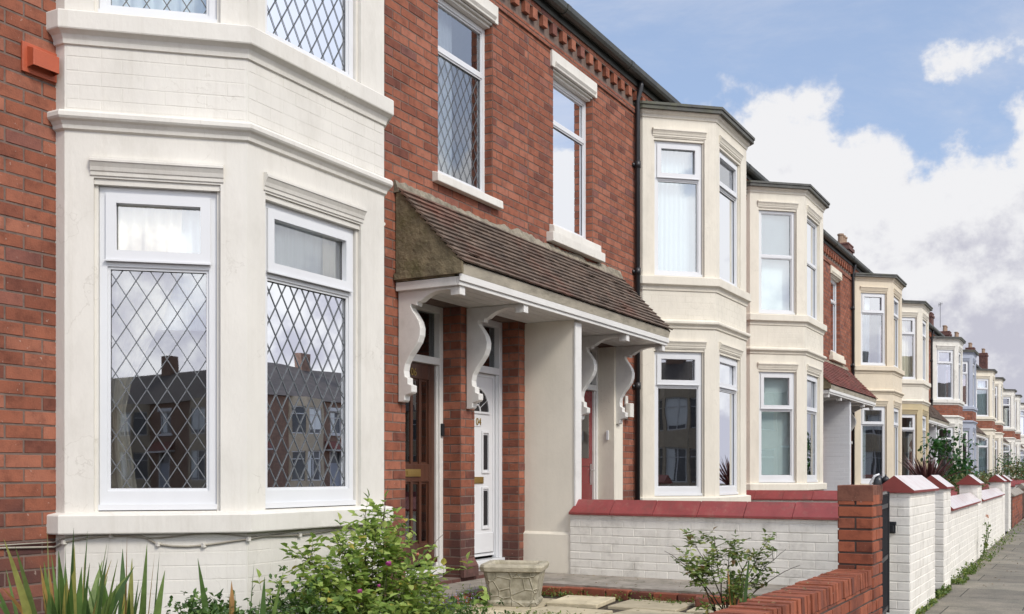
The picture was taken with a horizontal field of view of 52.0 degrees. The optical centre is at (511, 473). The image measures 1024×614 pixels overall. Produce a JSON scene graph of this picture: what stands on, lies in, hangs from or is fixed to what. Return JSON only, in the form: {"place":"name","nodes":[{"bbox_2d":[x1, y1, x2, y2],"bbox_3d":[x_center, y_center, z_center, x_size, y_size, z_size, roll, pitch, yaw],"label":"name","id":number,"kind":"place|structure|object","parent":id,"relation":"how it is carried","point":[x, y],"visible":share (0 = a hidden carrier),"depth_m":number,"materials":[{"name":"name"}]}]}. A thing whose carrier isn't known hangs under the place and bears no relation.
{"place":"outdoors","nodes":[
{"label":"outdoors","id":0,"kind":"place"},
{"bbox_2d":[454,595,695,612],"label":"garden ground","id":1,"kind":"structure","parent":0,"point":[605,607],"depth_m":9.03,"materials":[{"name":"soil"}]},
{"bbox_2d":[0,529,133,613],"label":"sword leaf clump","id":2,"kind":"object","parent":1,"relation":"on","point":[69,600],"visible":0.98,"depth_m":4.49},
{"bbox_2d":[86,547,164,613],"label":"sword leaf clump","id":3,"kind":"object","parent":1,"relation":"on","point":[130,606],"visible":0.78,"depth_m":4.91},
{"bbox_2d":[198,561,282,613],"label":"sword leaf clump","id":4,"kind":"object","parent":1,"relation":"on","point":[232,603],"visible":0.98,"depth_m":5.41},
{"bbox_2d":[150,565,509,613],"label":"ground cover","id":5,"kind":"object","parent":1,"relation":"on","point":[214,607],"visible":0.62,"depth_m":5.63,"materials":[{"name":"green plant"}]},
{"bbox_2d":[253,488,493,613],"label":"rose bush","id":6,"kind":"object","parent":1,"relation":"on","point":[361,591],"visible":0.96,"depth_m":6.35,"materials":[{"name":"green plant"}]},
{"bbox_2d":[424,583,488,612],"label":"lavender clump","id":7,"kind":"object","parent":1,"relation":"on","point":[475,594],"visible":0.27,"depth_m":8.26,"materials":[{"name":"purple plant"}]},
{"bbox_2d":[392,584,720,613],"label":"creeping plants","id":8,"kind":"object","parent":1,"relation":"on","point":[566,594],"visible":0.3,"depth_m":9.14,"materials":[{"name":"green plant"}]},
{"bbox_2d":[441,586,754,604],"bbox_3d":[1.000,1.097,8.679,2.998,0.090,1.534,0,0,29],"label":"brick edging","id":9,"kind":"object","parent":1,"relation":"on","point":[682,597],"visible":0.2,"depth_m":9.40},
{"bbox_2d":[569,499,838,584],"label":"garden wall","id":10,"kind":"structure","parent":1,"relation":"on","point":[631,538],"depth_m":10.21,"materials":[{"name":"white brick"}]},
{"bbox_2d":[665,526,799,613],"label":"rose bush","id":11,"kind":"object","parent":1,"relation":"on","point":[690,567],"visible":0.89,"depth_m":7.79,"materials":[{"name":"green plant"}]},
{"bbox_2d":[727,555,749,605],"bbox_3d":[1.655,0.864,7.676,0.166,0.552,0.075,0,0,18],"label":"sword leaf clump","id":12,"kind":"object","parent":1,"relation":"on","point":[732,594],"visible":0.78,"depth_m":7.69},
{"bbox_2d":[746,490,956,502],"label":"garden wall","id":13,"kind":"structure","parent":1,"relation":"on","point":[791,496],"depth_m":16.59,"materials":[{"name":"red brick"}]},
{"bbox_2d":[869,473,888,484],"bbox_3d":[5.606,0.141,16.032,0.299,0.285,0.189,0,0,10],"label":"garden ornament","id":14,"kind":"object","parent":13,"relation":"on","point":[877,479],"visible":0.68,"depth_m":15.96,"materials":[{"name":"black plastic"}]},
{"bbox_2d":[896,454,982,478],"bbox_3d":[7.619,-0.013,19.032,1.261,0.727,1.568,0,0,-21],"label":"purple cordyline","id":15,"kind":"object","parent":1,"relation":"on","point":[925,472],"visible":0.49,"depth_m":19.05,"materials":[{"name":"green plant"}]},
{"bbox_2d":[918,425,979,485],"bbox_3d":[9.877,0.034,23.741,1.265,2.232,1.468,0,0,29],"label":"garden shrub","id":16,"kind":"object","parent":1,"relation":"on","point":[942,450],"visible":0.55,"depth_m":23.52,"materials":[{"name":"green plant"}]},
{"bbox_2d":[941,466,989,484],"bbox_3d":[10.917,0.476,25.460,1.460,1.351,2.435,0,0,29],"label":"garden shrub","id":17,"kind":"object","parent":1,"relation":"on","point":[977,475],"visible":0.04,"depth_m":25.70,"materials":[{"name":"green plant"}]},
{"bbox_2d":[947,467,995,494],"bbox_3d":[9.035,0.516,21.080,1.155,1.278,2.473,0,0,29],"label":"garden shrub","id":18,"kind":"object","parent":1,"relation":"on","point":[962,475],"visible":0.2,"depth_m":20.96,"materials":[{"name":"green plant"}]},
{"bbox_2d":[972,469,995,483],"bbox_3d":[13.225,0.508,29.954,1.286,1.295,2.404,0,0,29],"label":"garden shrub","id":19,"kind":"object","parent":1,"relation":"on","point":[985,474],"visible":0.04,"depth_m":29.60,"materials":[{"name":"green plant"}]},
{"bbox_2d":[993,449,1023,479],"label":"garden shrub","id":20,"kind":"object","parent":1,"relation":"on","point":[1008,464],"visible":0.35,"depth_m":50.59,"materials":[{"name":"green plant"}]},
{"bbox_2d":[995,458,1023,480],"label":"garden shrub","id":21,"kind":"object","parent":1,"relation":"on","point":[1012,472],"visible":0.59,"depth_m":42.62,"materials":[{"name":"green plant"}]},
{"bbox_2d":[389,572,788,601],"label":"path","id":22,"kind":"structure","parent":0,"point":[629,583],"depth_m":9.81,"materials":[{"name":"concrete"}]},
{"bbox_2d":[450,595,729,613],"bbox_3d":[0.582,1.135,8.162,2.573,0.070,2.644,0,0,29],"label":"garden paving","id":23,"kind":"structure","parent":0,"point":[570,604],"depth_m":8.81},
{"bbox_2d":[480,560,548,606],"bbox_3d":[0.026,0.946,9.079,0.540,0.352,0.540,0,0,9],"label":"stone planter","id":24,"kind":"object","parent":23,"relation":"on","point":[515,582],"visible":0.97,"depth_m":8.86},
{"bbox_2d":[695,595,708,606],"bbox_3d":[1.612,1.083,8.900,0.110,0.070,0.230,0,0,12],"label":"loose brick","id":25,"kind":"object","parent":23,"relation":"on","point":[698,603],"visible":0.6,"depth_m":8.79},
{"bbox_2d":[564,0,1023,414],"label":"sky","id":26,"kind":"structure","parent":0,"point":[906,117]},
{"bbox_2d":[922,518,1023,613],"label":"pavement","id":27,"kind":"structure","parent":0,"point":[1004,594],"depth_m":11.96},
{"bbox_2d":[510,483,1022,613],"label":"fallen leaves","id":28,"kind":"object","parent":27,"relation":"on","point":[770,592],"visible":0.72,"depth_m":8.35,"materials":[{"name":"brown plant"}]},
{"bbox_2d":[708,569,871,613],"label":"brick front wall","id":29,"kind":"structure","parent":27,"relation":"on","point":[844,592],"depth_m":6.17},
{"bbox_2d":[837,485,882,613],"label":"brick gate pier","id":30,"kind":"structure","parent":27,"relation":"on","point":[860,525],"depth_m":7.37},
{"bbox_2d":[881,491,889,613],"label":"iron gate","id":31,"kind":"structure","parent":30,"relation":"attached to","point":[885,550],"depth_m":9.13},
{"bbox_2d":[882,475,938,613],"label":"gate pier","id":32,"kind":"structure","parent":27,"relation":"on","point":[912,544],"depth_m":9.41,"materials":[{"name":"white brick"}]},
{"bbox_2d":[926,475,953,588],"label":"gate pier","id":33,"kind":"structure","parent":27,"relation":"on","point":[942,534],"depth_m":11.79,"materials":[{"name":"white brick"}]},
{"bbox_2d":[950,492,980,578],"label":"front wall","id":34,"kind":"structure","parent":27,"relation":"on","point":[964,528],"depth_m":13.87,"materials":[{"name":"white brick"}]},
{"bbox_2d":[915,519,1023,613],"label":"pavement weeds","id":35,"kind":"object","parent":27,"relation":"on","point":[941,592],"visible":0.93,"depth_m":12.71,"materials":[{"name":"green plant"}]},
{"bbox_2d":[956,475,983,558],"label":"gate pier","id":36,"kind":"structure","parent":27,"relation":"on","point":[972,484],"depth_m":16.01,"materials":[{"name":"white brick"}]},
{"bbox_2d":[980,515,991,558],"bbox_3d":[7.101,0.957,15.724,0.177,0.689,0.339,0,0,29],"label":"wall sprig","id":37,"kind":"object","parent":27,"relation":"on","point":[986,544],"depth_m":15.73,"materials":[{"name":"green plant"}]},
{"bbox_2d":[981,488,1004,554],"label":"front wall","id":38,"kind":"structure","parent":27,"relation":"on","point":[991,503],"depth_m":18.80,"materials":[{"name":"white brick"}]},
{"bbox_2d":[986,475,1006,536],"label":"gate pier","id":39,"kind":"structure","parent":27,"relation":"on","point":[999,483],"depth_m":21.52,"materials":[{"name":"white brick"}]},
{"bbox_2d":[1001,475,1012,531],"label":"gate pier","id":40,"kind":"structure","parent":27,"relation":"on","point":[1008,504],"depth_m":23.49,"materials":[{"name":"white brick"}]},
{"bbox_2d":[1011,487,1023,527],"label":"front wall","id":41,"kind":"structure","parent":27,"relation":"on","point":[1016,505],"depth_m":26.68,"materials":[{"name":"brick"}]},
{"bbox_2d":[1016,483,1023,516],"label":"front wall","id":42,"kind":"structure","parent":27,"relation":"on","point":[1021,486],"depth_m":31.08,"materials":[{"name":"brick"}]},
{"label":"ground","id":43,"kind":"structure","parent":0,"visible":0},
{"bbox_2d":[0,0,672,613],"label":"terraced house","id":44,"kind":"structure","parent":43,"relation":"on","point":[428,360],"depth_m":6.84,"materials":[{"name":"paint"}]},
{"bbox_2d":[112,205,181,487],"bbox_3d":[-2.265,-0.765,6.333,0.530,1.940,0.030,0,0,-12],"label":"curtain","id":45,"kind":"object","parent":44,"relation":"hanging from","point":[145,228],"visible":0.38,"depth_m":6.33,"materials":[{"name":"beige fabric"}]},
{"bbox_2d":[98,186,216,510],"bbox_3d":[-2.117,-0.739,6.298,0.677,1.918,0.086,0,0,-13],"label":"window","id":46,"kind":"structure","parent":44,"relation":"in","point":[111,258],"depth_m":6.28,"materials":[{"name":"white plastic"}]},
{"bbox_2d":[98,0,216,22],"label":"window","id":47,"kind":"structure","parent":44,"relation":"in","point":[106,6],"depth_m":6.29,"materials":[{"name":"white plastic"}]},
{"bbox_2d":[112,0,205,13],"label":"curtain","id":48,"kind":"object","parent":44,"relation":"hanging from","point":[196,6],"visible":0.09,"depth_m":6.44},
{"bbox_2d":[157,208,205,330],"bbox_3d":[-2.143,-1.305,6.398,0.796,0.860,0.024,0,0,-13],"label":"curtain","id":49,"kind":"object","parent":44,"relation":"hanging from","point":[190,239],"visible":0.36,"depth_m":6.43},
{"bbox_2d":[275,222,321,274],"bbox_3d":[-1.428,-1.465,6.982,0.020,0.540,1.056,0,0,29],"label":"curtain","id":50,"kind":"object","parent":44,"relation":"hanging from","point":[296,248],"visible":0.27,"depth_m":7.00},
{"bbox_2d":[265,202,355,508],"bbox_3d":[-1.347,-0.739,6.936,0.086,1.918,0.920,0,0,29],"label":"window","id":51,"kind":"structure","parent":44,"relation":"in","point":[309,315],"depth_m":6.94,"materials":[{"name":"white plastic"}]},
{"bbox_2d":[265,0,355,80],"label":"window","id":52,"kind":"structure","parent":44,"relation":"in","point":[322,30],"depth_m":7.04,"materials":[{"name":"glass"}]},
{"bbox_2d":[322,236,339,279],"bbox_3d":[-1.220,-0.765,7.306,0.034,1.940,0.308,0,0,31],"label":"curtain","id":53,"kind":"object","parent":44,"relation":"hanging from","point":[331,258],"visible":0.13,"depth_m":7.27,"materials":[{"name":"beige fabric"}]},
{"bbox_2d":[405,362,436,565],"bbox_3d":[-0.934,-0.089,9.778,0.090,1.899,0.758,0,0,29],"label":"door","id":54,"kind":"structure","parent":44,"relation":"in","point":[419,415],"depth_m":9.90,"materials":[{"name":"brown wood"}]},
{"bbox_2d":[438,9,451,175],"bbox_3d":[-0.772,-3.660,10.088,0.030,1.720,0.700,0,0,29],"label":"curtain","id":55,"kind":"object","parent":44,"relation":"hanging from","point":[444,30],"visible":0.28,"depth_m":10.29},
{"bbox_2d":[438,0,484,192],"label":"window","id":56,"kind":"structure","parent":44,"relation":"in","point":[479,74],"depth_m":10.47,"materials":[{"name":"white plastic"}]},
{"bbox_2d":[474,373,493,556],"bbox_3d":[-0.377,-0.089,10.795,0.067,1.897,0.736,0,0,29],"label":"door","id":57,"kind":"structure","parent":44,"relation":"in","point":[484,411],"depth_m":10.93,"materials":[{"name":"white plastic"}]},
{"bbox_2d":[527,0,754,501],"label":"terraced house","id":58,"kind":"structure","parent":43,"relation":"on","point":[608,120],"depth_m":13.84,"materials":[{"name":"paint"}]},
{"bbox_2d":[553,79,585,238],"bbox_3d":[0.620,-3.636,12.260,0.082,1.703,1.058,0,0,29],"label":"window","id":59,"kind":"structure","parent":58,"relation":"in","point":[569,111],"depth_m":12.37,"materials":[{"name":"glass"}]},
{"bbox_2d":[582,390,593,498],"bbox_3d":[0.834,-0.089,12.914,0.104,1.897,0.756,0,0,29],"label":"door","id":60,"kind":"structure","parent":58,"relation":"in","point":[587,470],"depth_m":13.10,"materials":[{"name":"red paint"}]},
{"bbox_2d":[658,149,695,271],"bbox_3d":[2.180,-3.545,14.145,0.789,1.810,0.020,0,0,-13],"label":"curtain","id":61,"kind":"object","parent":58,"relation":"hanging from","point":[676,226],"visible":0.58,"depth_m":14.16,"materials":[{"name":"fabric"}]},
{"bbox_2d":[654,351,701,495],"bbox_3d":[2.209,-0.659,14.015,0.677,1.918,0.086,0,0,-13],"label":"window","id":62,"kind":"structure","parent":58,"relation":"in","point":[696,383],"depth_m":14.00,"materials":[{"name":"white plastic"}]},
{"bbox_2d":[654,141,701,276],"bbox_3d":[2.209,-3.519,14.015,0.677,1.788,0.086,0,0,-13],"label":"window","id":63,"kind":"structure","parent":58,"relation":"in","point":[696,148],"depth_m":14.00,"materials":[{"name":"white plastic"}]},
{"bbox_2d":[720,355,737,494],"bbox_3d":[2.984,-0.659,14.654,0.086,1.918,0.920,0,0,29],"label":"window","id":64,"kind":"structure","parent":58,"relation":"in","point":[728,367],"depth_m":14.77,"materials":[{"name":"white plastic"}]},
{"bbox_2d":[720,152,737,287],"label":"window","id":65,"kind":"structure","parent":58,"relation":"in","point":[728,170],"depth_m":14.77,"materials":[{"name":"white plastic"}]},
{"bbox_2d":[746,161,877,490],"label":"terraced house","id":66,"kind":"structure","parent":43,"relation":"on","point":[782,343],"depth_m":18.28,"materials":[{"name":"paint"}]},
{"bbox_2d":[761,215,789,309],"bbox_3d":[4.531,-3.695,18.381,0.768,1.790,0.022,0,0,-13],"label":"vertical blind","id":67,"kind":"object","parent":66,"relation":"hanging from","point":[775,274],"visible":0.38,"depth_m":18.40,"materials":[{"name":"fabric"}]},
{"bbox_2d":[761,372,790,474],"bbox_3d":[4.531,-0.835,18.381,0.768,1.920,0.022,0,0,-13],"label":"vertical blind","id":68,"kind":"object","parent":66,"relation":"hanging from","point":[775,443],"visible":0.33,"depth_m":18.40,"materials":[{"name":"fabric"}]},
{"bbox_2d":[759,372,794,482],"bbox_3d":[4.587,-0.799,18.246,0.677,1.918,0.086,0,0,-13],"label":"window","id":69,"kind":"structure","parent":66,"relation":"in","point":[790,407],"depth_m":18.24,"materials":[{"name":"white plastic"}]},
{"bbox_2d":[759,210,794,314],"bbox_3d":[4.587,-3.659,18.248,0.677,1.788,0.082,0,0,-13],"label":"window","id":70,"kind":"structure","parent":66,"relation":"in","point":[761,212],"depth_m":18.27,"materials":[{"name":"white plastic"}]},
{"bbox_2d":[807,217,816,319],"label":"window","id":71,"kind":"structure","parent":66,"relation":"in","point":[811,227],"depth_m":19.06,"materials":[{"name":"white plastic"}]},
{"bbox_2d":[807,375,817,481],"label":"window","id":72,"kind":"structure","parent":66,"relation":"in","point":[812,412],"depth_m":19.06,"materials":[{"name":"white plastic"}]},
{"bbox_2d":[823,237,906,484],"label":"terraced house","id":73,"kind":"structure","parent":43,"relation":"on","point":[851,281],"depth_m":25.91,"materials":[{"name":"paint"}]},
{"bbox_2d":[831,280,835,352],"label":"window","id":74,"kind":"structure","parent":73,"relation":"in","point":[833,284],"depth_m":24.62,"materials":[{"name":"white plastic"}]},
{"bbox_2d":[862,410,865,478],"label":"curtain","id":75,"kind":"object","parent":73,"relation":"hanging from","point":[863,448],"visible":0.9,"depth_m":26.05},
{"bbox_2d":[862,297,868,361],"bbox_3d":[8.691,-3.585,26.050,0.395,1.810,0.039,0,0,-12],"label":"curtain","id":76,"kind":"object","parent":73,"relation":"hanging from","point":[865,338],"visible":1,"depth_m":26.07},
{"bbox_2d":[861,406,884,483],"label":"window","id":77,"kind":"structure","parent":73,"relation":"in","point":[863,423],"depth_m":25.97,"materials":[{"name":"white plastic"}]},
{"bbox_2d":[861,293,885,365],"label":"window","id":78,"kind":"structure","parent":73,"relation":"in","point":[863,312],"depth_m":25.96,"materials":[{"name":"white plastic"}]},
{"bbox_2d":[877,411,881,475],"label":"curtain","id":79,"kind":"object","parent":73,"relation":"in","point":[879,428],"depth_m":27.94,"materials":[{"name":"grey fabric"}]},
{"bbox_2d":[877,306,881,362],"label":"curtain","id":80,"kind":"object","parent":73,"relation":"in","point":[879,317],"depth_m":27.95,"materials":[{"name":"fabric"}]},
{"bbox_2d":[894,408,897,474],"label":"window","id":81,"kind":"structure","parent":73,"relation":"in","point":[895,409],"depth_m":26.84,"materials":[{"name":"white plastic"}]},
{"bbox_2d":[894,297,898,367],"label":"window","id":82,"kind":"structure","parent":73,"relation":"in","point":[896,318],"depth_m":26.85,"materials":[{"name":"white plastic"}]},
{"bbox_2d":[837,233,949,474],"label":"terraced house","id":83,"kind":"structure","parent":43,"relation":"on","point":[922,416],"depth_m":30.25,"materials":[{"name":"paint"}]},
{"bbox_2d":[902,321,911,376],"bbox_3d":[11.262,-3.625,30.324,0.718,1.810,0.039,0,0,-13],"label":"curtain","id":84,"kind":"object","parent":83,"relation":"hanging from","point":[906,353],"visible":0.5,"depth_m":30.36,"materials":[{"name":"beige fabric"}]},
{"bbox_2d":[902,414,914,474],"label":"window","id":85,"kind":"structure","parent":83,"relation":"in","point":[912,416],"depth_m":30.25,"materials":[{"name":"white plastic"}]},
{"bbox_2d":[906,418,911,474],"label":"curtain","id":86,"kind":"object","parent":83,"relation":"in","point":[908,420],"depth_m":32.18,"materials":[{"name":"grey fabric"}]},
{"bbox_2d":[902,317,915,379],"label":"window","id":87,"kind":"structure","parent":83,"relation":"in","point":[912,319],"depth_m":30.25,"materials":[{"name":"white plastic"}]},
{"bbox_2d":[923,416,925,465],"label":"window","id":88,"kind":"structure","parent":83,"relation":"in","point":[924,417],"depth_m":31.13,"materials":[{"name":"white plastic"}]},
{"bbox_2d":[923,321,925,380],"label":"window","id":89,"kind":"structure","parent":83,"relation":"in","point":[924,323],"depth_m":31.15,"materials":[{"name":"white plastic"}]},
{"bbox_2d":[929,322,965,472],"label":"terraced house","id":90,"kind":"structure","parent":43,"relation":"on","point":[943,348],"depth_m":37.93,"materials":[{"name":"paint"}]},
{"bbox_2d":[937,427,952,465],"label":"window","id":91,"kind":"structure","parent":90,"relation":"in","point":[949,428],"depth_m":37.94,"materials":[{"name":"white plastic"}]},
{"bbox_2d":[937,350,952,398],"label":"window","id":92,"kind":"structure","parent":90,"relation":"in","point":[950,362],"depth_m":37.92,"materials":[{"name":"white plastic"}]},
{"bbox_2d":[944,430,950,470],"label":"window","id":93,"kind":"structure","parent":90,"relation":"in","point":[946,434],"depth_m":39.88,"materials":[{"name":"white plastic"}]},
{"bbox_2d":[944,355,950,396],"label":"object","id":94,"kind":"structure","parent":90,"relation":"in","point":[946,367],"depth_m":39.88,"materials":[{"name":"white fabric"}]},
{"bbox_2d":[959,352,960,399],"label":"window","id":95,"kind":"structure","parent":90,"relation":"in","point":[959,352],"depth_m":38.89,"materials":[{"name":"white plastic"}]},
{"bbox_2d":[929,312,997,478],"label":"terraced house","id":96,"kind":"structure","parent":43,"relation":"on","point":[986,424],"depth_m":49.88,"materials":[{"name":"paint"}]},
{"bbox_2d":[977,381,986,414],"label":"curtain","id":97,"kind":"object","parent":96,"relation":"hanging from","point":[982,401],"visible":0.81,"depth_m":50.01,"materials":[{"name":"fabric"}]},
{"bbox_2d":[976,379,987,416],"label":"window","id":98,"kind":"structure","parent":96,"relation":"in","point":[977,388],"depth_m":49.84,"materials":[{"name":"white plastic"}]},
{"bbox_2d":[979,440,986,472],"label":"curtain","id":99,"kind":"object","parent":96,"relation":"hanging from","point":[983,457],"visible":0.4,"depth_m":50.02,"materials":[{"name":"fabric"}]},
{"bbox_2d":[979,438,987,472],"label":"window","id":100,"kind":"structure","parent":96,"relation":"in","point":[986,439],"depth_m":49.90,"materials":[{"name":"white plastic"}]},
{"bbox_2d":[946,349,985,477],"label":"terraced house","id":101,"kind":"structure","parent":43,"relation":"on","point":[975,433],"depth_m":42.19,"materials":[{"name":"blue brick"}]},
{"bbox_2d":[963,432,967,465],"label":"window","id":102,"kind":"structure","parent":101,"relation":"in","point":[966,436],"depth_m":42.20,"materials":[{"name":"white plastic"}]},
{"bbox_2d":[963,362,967,405],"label":"window","id":103,"kind":"structure","parent":101,"relation":"in","point":[966,363],"depth_m":42.20,"materials":[{"name":"white plastic"}]},
{"bbox_2d":[973,364,973,405],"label":"window","id":104,"kind":"structure","parent":101,"relation":"in","point":[973,364],"depth_m":43.13,"materials":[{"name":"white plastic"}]},
{"bbox_2d":[940,325,1016,477],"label":"terraced house","id":105,"kind":"structure","parent":43,"relation":"on","point":[1009,403],"depth_m":61.84,"materials":[{"name":"beige brick"}]},
{"bbox_2d":[1003,399,1008,425],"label":"curtain","id":106,"kind":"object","parent":105,"relation":"in","point":[1005,401],"depth_m":63.74,"materials":[{"name":"white fabric"}]},
{"bbox_2d":[1003,445,1009,476],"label":"window","id":107,"kind":"structure","parent":105,"relation":"in","point":[1005,449],"depth_m":61.84,"materials":[{"name":"white plastic"}]},
{"bbox_2d":[1003,397,1009,427],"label":"window","id":108,"kind":"structure","parent":105,"relation":"in","point":[1008,398],"depth_m":61.84,"materials":[{"name":"white plastic"}]},
{"bbox_2d":[964,342,1023,476],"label":"terraced house","id":109,"kind":"structure","parent":43,"relation":"on","point":[1019,447],"depth_m":66.08,"materials":[{"name":"beige brick"}]},
{"bbox_2d":[979,348,1023,475],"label":"terraced house","id":110,"kind":"structure","parent":43,"relation":"on","point":[983,359],"depth_m":75.54,"materials":[{"name":"red brick"}]},
{"bbox_2d":[1020,409,1023,434],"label":"window","id":111,"kind":"structure","parent":110,"relation":"in","point":[1021,416],"depth_m":73.79,"materials":[{"name":"white plastic"}]},
{"bbox_2d":[995,377,1008,474],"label":"terraced house","id":112,"kind":"structure","parent":43,"relation":"on","point":[1001,441],"depth_m":54.13,"materials":[{"name":"paint"}]},
{"bbox_2d":[995,440,996,474],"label":"window","id":113,"kind":"structure","parent":112,"relation":"in","point":[995,440],"depth_m":54.13,"materials":[{"name":"white plastic"}]},
{"bbox_2d":[995,386,997,420],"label":"window","id":114,"kind":"structure","parent":112,"relation":"in","point":[995,386],"depth_m":54.13,"materials":[{"name":"white plastic"}]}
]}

